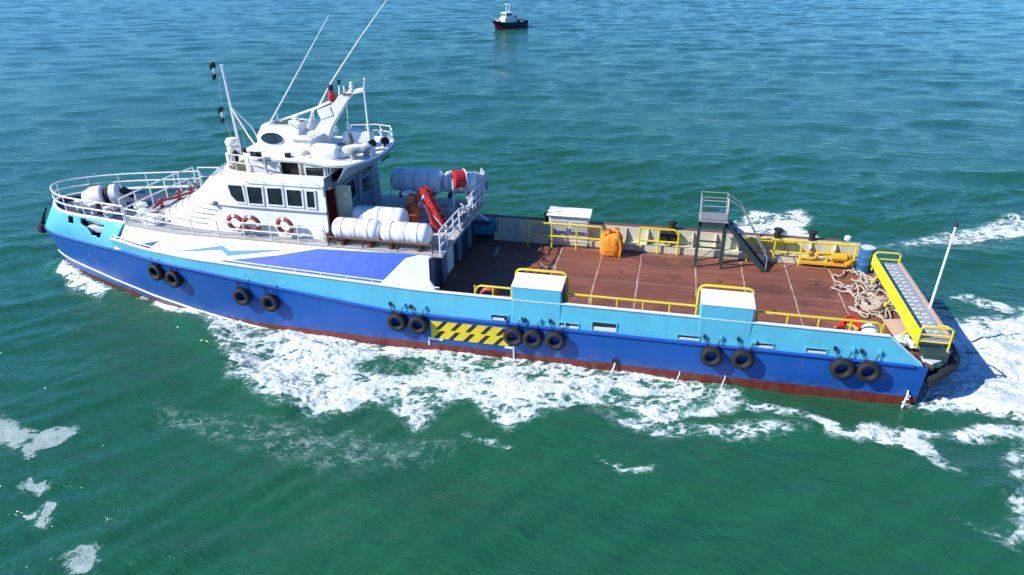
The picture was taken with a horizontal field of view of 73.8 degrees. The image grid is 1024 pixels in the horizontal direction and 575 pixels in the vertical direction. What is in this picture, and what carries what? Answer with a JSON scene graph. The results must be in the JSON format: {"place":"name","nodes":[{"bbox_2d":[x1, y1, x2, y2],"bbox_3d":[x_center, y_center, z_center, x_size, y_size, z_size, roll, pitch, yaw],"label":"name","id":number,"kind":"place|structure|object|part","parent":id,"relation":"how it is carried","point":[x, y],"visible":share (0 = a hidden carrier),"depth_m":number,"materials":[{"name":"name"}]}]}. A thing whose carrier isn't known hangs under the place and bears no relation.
{"place":"outdoors","nodes":[
{"label":"outdoors","id":0,"kind":"place"},
{"bbox_2d":[457,197,481,219],"bbox_3d":[-1.715,-3.357,27.999,0.320,1.108,3.142,5,27,12],"label":"rope tangle","id":1,"kind":"object","parent":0,"point":[467,211],"visible":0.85,"depth_m":27.72,"materials":[{"name":"white fabric"}]},
{"bbox_2d":[0,0,1023,574],"bbox_3d":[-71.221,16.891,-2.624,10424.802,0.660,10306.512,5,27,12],"label":"sea","id":2,"kind":"structure","parent":0,"point":[880,124],"depth_m":32.18,"materials":[{"name":"liquid"}]},
{"bbox_2d":[44,0,960,404],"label":"supply boat","id":3,"kind":"object","parent":2,"relation":"on","point":[650,300],"visible":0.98,"depth_m":25.85,"materials":[{"name":"blue paint"}]},
{"bbox_2d":[37,208,46,232],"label":"bow fender","id":4,"kind":"object","parent":3,"relation":"hanging from","point":[40,227],"visible":0.91,"depth_m":31.63,"materials":[{"name":"black rubber"}]},
{"bbox_2d":[147,257,164,280],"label":"tyre fender","id":5,"kind":"object","parent":3,"relation":"hanging from","point":[153,268],"visible":1,"depth_m":27.02,"materials":[{"name":"black rubber"}]},
{"bbox_2d":[165,266,182,287],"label":"tyre fender","id":6,"kind":"object","parent":3,"relation":"hanging from","point":[171,281],"visible":1,"depth_m":26.75,"materials":[{"name":"black rubber"}]},
{"bbox_2d":[209,62,216,79],"bbox_3d":[-11.759,-8.507,26.816,0.269,0.711,0.112,5,27,12],"label":"signal flag","id":7,"kind":"object","parent":3,"relation":"attached to","point":[212,65],"visible":1,"depth_m":26.75,"materials":[{"name":"black fabric"}]},
{"bbox_2d":[217,106,224,122],"bbox_3d":[-11.761,-6.985,27.573,0.269,0.711,0.112,5,27,12],"label":"signal flag","id":8,"kind":"object","parent":3,"relation":"attached to","point":[220,110],"visible":1,"depth_m":27.51,"materials":[{"name":"black fabric"}]},
{"bbox_2d":[226,214,242,231],"bbox_3d":[-10.675,-2.499,26.337,0.792,0.793,0.173,5,33,12],"label":"lifebuoy","id":9,"kind":"object","parent":3,"relation":"attached to","point":[230,217],"visible":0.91,"depth_m":26.24,"materials":[{"name":"white paint"}]},
{"bbox_2d":[232,277,251,305],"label":"tyre fender","id":10,"kind":"object","parent":3,"relation":"hanging from","point":[245,292],"visible":1,"depth_m":25.98,"materials":[{"name":"black rubber"}]},
{"bbox_2d":[242,215,261,232],"bbox_3d":[-10.003,-2.436,26.195,0.792,0.793,0.173,3,32,7],"label":"lifebuoy","id":11,"kind":"object","parent":3,"relation":"attached to","point":[253,218],"visible":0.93,"depth_m":26.09,"materials":[{"name":"white paint"}]},
{"bbox_2d":[260,284,279,311],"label":"tyre fender","id":12,"kind":"object","parent":3,"relation":"hanging from","point":[267,306],"visible":1,"depth_m":25.78,"materials":[{"name":"black rubber"}]},
{"bbox_2d":[275,217,293,234],"bbox_3d":[-8.629,-2.335,25.892,0.792,0.793,0.173,7,33,14],"label":"lifebuoy","id":13,"kind":"object","parent":3,"relation":"hanging from","point":[286,220],"visible":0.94,"depth_m":25.80,"materials":[{"name":"white paint"}]},
{"bbox_2d":[332,217,381,247],"bbox_3d":[-5.758,-2.119,25.488,1.850,0.972,0.819,5,27,12],"label":"life raft","id":14,"kind":"object","parent":3,"relation":"on","point":[359,228],"visible":0.84,"depth_m":25.14,"materials":[{"name":"plastic"}]},
{"bbox_2d":[351,205,408,223],"bbox_3d":[-5.085,-2.616,26.363,2.150,1.074,0.922,5,27,12],"label":"life raft","id":15,"kind":"object","parent":3,"relation":"on","point":[382,214],"visible":0.56,"depth_m":25.95,"materials":[{"name":"plastic"}]},
{"bbox_2d":[387,302,406,331],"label":"tyre fender","id":16,"kind":"object","parent":3,"relation":"hanging from","point":[401,318],"visible":1,"depth_m":24.77,"materials":[{"name":"black rubber"}]},
{"bbox_2d":[380,221,432,251],"bbox_3d":[-3.877,-1.944,25.091,1.850,0.972,0.819,5,27,12],"label":"life raft","id":17,"kind":"object","parent":3,"relation":"on","point":[408,232],"visible":0.88,"depth_m":24.75,"materials":[{"name":"plastic"}]},
{"bbox_2d":[390,167,443,196],"bbox_3d":[-4.069,-4.581,29.480,2.250,1.216,1.065,5,27,12],"label":"life raft","id":18,"kind":"object","parent":3,"relation":"on","point":[408,178],"visible":0.88,"depth_m":29.05,"materials":[{"name":"plastic"}]},
{"bbox_2d":[408,304,428,334],"bbox_3d":[-3.398,1.177,24.695,0.724,1.082,0.315,3,26,13],"label":"tyre fender","id":19,"kind":"object","parent":3,"relation":"hanging from","point":[421,319],"visible":1,"depth_m":24.62,"materials":[{"name":"black rubber"}]},
{"bbox_2d":[403,185,449,230],"bbox_3d":[-3.356,-3.103,26.722,1.833,1.636,0.887,5,27,12],"label":"deck crane","id":20,"kind":"object","parent":3,"relation":"on","point":[436,216],"visible":0.96,"depth_m":26.58,"materials":[{"name":"red paint"}]},
{"bbox_3d":[-2.507,-1.415,27.729,0.160,1.600,0.800,5,27,12],"label":"bulkhead door","id":21,"kind":"part","parent":3,"relation":"part of","materials":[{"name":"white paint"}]},
{"bbox_2d":[451,168,467,212],"bbox_3d":[-2.159,-4.040,28.387,0.671,1.823,0.858,-3,26,-4],"label":"hose reel","id":22,"kind":"object","parent":3,"relation":"on","point":[459,178],"visible":0.97,"depth_m":27.92,"materials":[{"name":"red paint"}]},
{"bbox_2d":[443,170,476,199],"bbox_3d":[-2.195,-4.433,29.185,1.400,1.114,0.963,5,27,12],"label":"life raft","id":23,"kind":"object","parent":3,"relation":"on","point":[471,185],"visible":0.57,"depth_m":28.84,"materials":[{"name":"plastic"}]},
{"bbox_2d":[472,168,487,202],"bbox_3d":[-1.396,-4.375,29.346,0.729,1.474,0.488,-7,27,-12],"label":"folded awning","id":24,"kind":"object","parent":3,"relation":"attached to","point":[482,177],"visible":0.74,"depth_m":29.24,"materials":[{"name":"grey paint"}]},
{"bbox_2d":[480,287,499,295],"bbox_3d":[-0.822,0.335,24.669,0.756,0.702,0.262,5,27,12],"label":"hose coil","id":25,"kind":"object","parent":3,"relation":"in","point":[496,292],"visible":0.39,"depth_m":24.51,"materials":[{"name":"red rubber"}]},
{"bbox_2d":[503,316,523,346],"bbox_3d":[0.045,1.551,23.997,0.724,1.082,0.315,1,26,14],"label":"tyre fender","id":26,"kind":"object","parent":3,"relation":"hanging from","point":[518,332],"visible":0.99,"depth_m":23.93,"materials":[{"name":"black rubber"}]},
{"bbox_2d":[522,318,542,348],"bbox_3d":[0.719,1.614,23.855,0.724,1.082,0.315,1,26,14],"label":"tyre fender","id":27,"kind":"object","parent":3,"relation":"hanging from","point":[528,332],"visible":1,"depth_m":23.79,"materials":[{"name":"black rubber"}]},
{"bbox_2d":[515,254,556,270],"bbox_3d":[1.114,-1.064,28.799,0.417,0.048,2.593,-22,33,-37],"label":"loose line","id":28,"kind":"object","parent":3,"relation":"on","point":[537,261],"visible":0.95,"depth_m":28.85,"materials":[{"name":"fabric"}]},
{"bbox_2d":[545,319,565,350],"bbox_3d":[1.523,1.671,23.675,0.724,1.082,0.315,9,28,10],"label":"tyre fender","id":29,"kind":"object","parent":3,"relation":"hanging from","point":[551,345],"visible":1,"depth_m":23.61,"materials":[{"name":"black rubber"}]},
{"bbox_2d":[547,206,592,247],"bbox_3d":[2.554,-2.674,30.337,1.939,1.553,0.900,5,27,12],"label":"cabinet","id":30,"kind":"object","parent":3,"relation":"on","point":[568,215],"visible":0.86,"depth_m":30.00,"materials":[{"name":"white metal"}]},
{"bbox_3d":[2.059,-2.611,30.112,0.780,0.920,0.060,5,27,12],"label":"door","id":31,"kind":"part","parent":30,"relation":"part of","materials":[{"name":"grey paint"}]},
{"bbox_3d":[2.897,-2.533,29.935,0.780,0.920,0.060,5,27,12],"label":"door","id":32,"kind":"part","parent":30,"relation":"part of","materials":[{"name":"grey paint"}]},
{"bbox_2d":[600,227,622,256],"bbox_3d":[4.283,-1.995,29.326,0.990,1.187,0.830,5,27,12],"label":"bulk bag","id":33,"kind":"object","parent":3,"relation":"on","point":[611,242],"visible":1,"depth_m":29.04,"materials":[{"name":"orange fabric"}]},
{"bbox_2d":[700,334,722,366],"bbox_3d":[6.619,2.111,22.578,0.724,1.082,0.315,3,26,13],"label":"tyre fender","id":34,"kind":"object","parent":3,"relation":"hanging from","point":[706,361],"visible":1,"depth_m":22.52,"materials":[{"name":"black rubber"}]},
{"bbox_2d":[694,191,767,271],"bbox_3d":[8.990,-2.250,27.635,2.851,3.047,0.800,5,27,12],"label":"boarding stair","id":35,"kind":"object","parent":3,"relation":"on","point":[717,220],"visible":1,"depth_m":27.46,"materials":[{"name":"grey metal"}]},
{"bbox_2d":[733,220,744,237],"bbox_3d":[9.137,-2.389,27.855,0.739,0.774,0.237,5,27,12],"label":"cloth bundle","id":36,"kind":"object","parent":35,"relation":"on","point":[740,231],"visible":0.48,"depth_m":27.77,"materials":[{"name":"blue fabric"}]},
{"bbox_2d":[731,336,756,369],"bbox_3d":[7.596,2.193,22.367,0.724,1.082,0.315,10,28,10],"label":"tyre fender","id":37,"kind":"object","parent":3,"relation":"hanging from","point":[748,363],"visible":1,"depth_m":22.30,"materials":[{"name":"black rubber"}]},
{"bbox_2d":[799,251,853,266],"bbox_3d":[12.924,-1.206,27.971,2.051,0.540,0.420,5,27,12],"label":"pump set","id":38,"kind":"object","parent":3,"relation":"on","point":[846,259],"visible":1,"depth_m":27.86,"materials":[{"name":"orange paint"}]},
{"bbox_2d":[829,346,854,379],"bbox_3d":[10.533,2.423,21.722,0.724,1.082,0.315,3,26,13],"label":"tyre fender","id":39,"kind":"object","parent":3,"relation":"hanging from","point":[837,363],"visible":1,"depth_m":21.66,"materials":[{"name":"black rubber"}]},
{"bbox_2d":[833,314,861,330],"bbox_3d":[10.918,1.359,22.148,0.926,0.858,0.539,5,27,12],"label":"hose pile","id":40,"kind":"object","parent":3,"relation":"on","point":[857,326],"visible":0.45,"depth_m":22.14,"materials":[{"name":"red rubber"}]},
{"bbox_2d":[831,266,896,321],"bbox_3d":[13.369,0.036,26.036,2.246,0.221,5.030,5,27,12],"label":"rope heap","id":41,"kind":"object","parent":3,"relation":"on","point":[863,292],"visible":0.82,"depth_m":25.67,"materials":[{"name":"beige fabric"}]},
{"bbox_2d":[855,244,875,273],"bbox_3d":[14.291,-1.159,27.539,0.610,1.070,0.610,5,27,12],"label":"blue drum","id":42,"kind":"object","parent":3,"relation":"on","point":[865,257],"visible":0.88,"depth_m":27.34,"materials":[{"name":"plastic"}]},
{"bbox_2d":[855,349,881,382],"bbox_3d":[11.294,2.494,21.561,0.724,1.082,0.315,3,26,13],"label":"tyre fender","id":43,"kind":"object","parent":3,"relation":"hanging from","point":[875,375],"visible":1,"depth_m":21.50,"materials":[{"name":"black rubber"}]},
{"bbox_2d":[859,276,879,291],"bbox_3d":[13.950,-0.150,26.587,0.490,0.052,1.284,4,27,9],"label":"rope","id":44,"kind":"object","parent":3,"relation":"on","point":[864,280],"visible":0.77,"depth_m":26.48,"materials":[{"name":"fabric"}]},
{"bbox_2d":[860,323,878,332],"bbox_3d":[11.512,1.587,22.057,0.560,1.060,0.554,5,27,12],"label":"white buoy","id":45,"kind":"object","parent":3,"relation":"on","point":[869,327],"visible":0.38,"depth_m":21.79,"materials":[{"name":"paint"}]},
{"bbox_2d":[860,297,881,310],"bbox_3d":[13.091,0.621,24.843,0.691,0.295,0.938,5,27,12],"label":"rope coil","id":46,"kind":"object","parent":3,"relation":"on","point":[866,306],"visible":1,"depth_m":24.75,"materials":[{"name":"beige fabric"}]},
{"bbox_2d":[869,295,888,311],"bbox_3d":[13.531,0.562,25.156,0.541,0.052,1.384,9,28,18],"label":"rope","id":47,"kind":"object","parent":3,"relation":"on","point":[883,303],"visible":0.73,"depth_m":25.07,"materials":[{"name":"fabric"}]},
{"bbox_2d":[883,319,909,335],"bbox_3d":[13.258,1.371,23.425,0.619,0.104,1.150,3,27,8],"label":"board","id":48,"kind":"object","parent":3,"relation":"on","point":[896,327],"visible":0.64,"depth_m":23.48,"materials":[{"name":"brown wood"}]},
{"bbox_2d":[892,333,914,348],"bbox_3d":[12.886,1.748,22.413,0.520,0.179,0.800,5,27,12],"label":"tarpaulin scrap","id":49,"kind":"object","parent":3,"relation":"on","point":[905,340],"visible":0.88,"depth_m":22.41,"materials":[{"name":"white fabric"}]},
{"bbox_2d":[901,390,910,407],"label":"water stream","id":50,"kind":"structure","parent":3,"relation":"attached to","point":[903,402],"depth_m":21.79,"materials":[{"name":"white liquid"}]},
{"bbox_2d":[491,4,527,28],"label":"tug boat","id":51,"kind":"object","parent":2,"relation":"on","point":[507,20],"visible":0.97,"depth_m":129.35,"materials":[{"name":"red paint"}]},
{"bbox_2d":[0,209,1023,573],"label":"sea foam","id":52,"kind":"object","parent":2,"relation":"on","point":[988,373],"visible":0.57,"depth_m":23.21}
]}

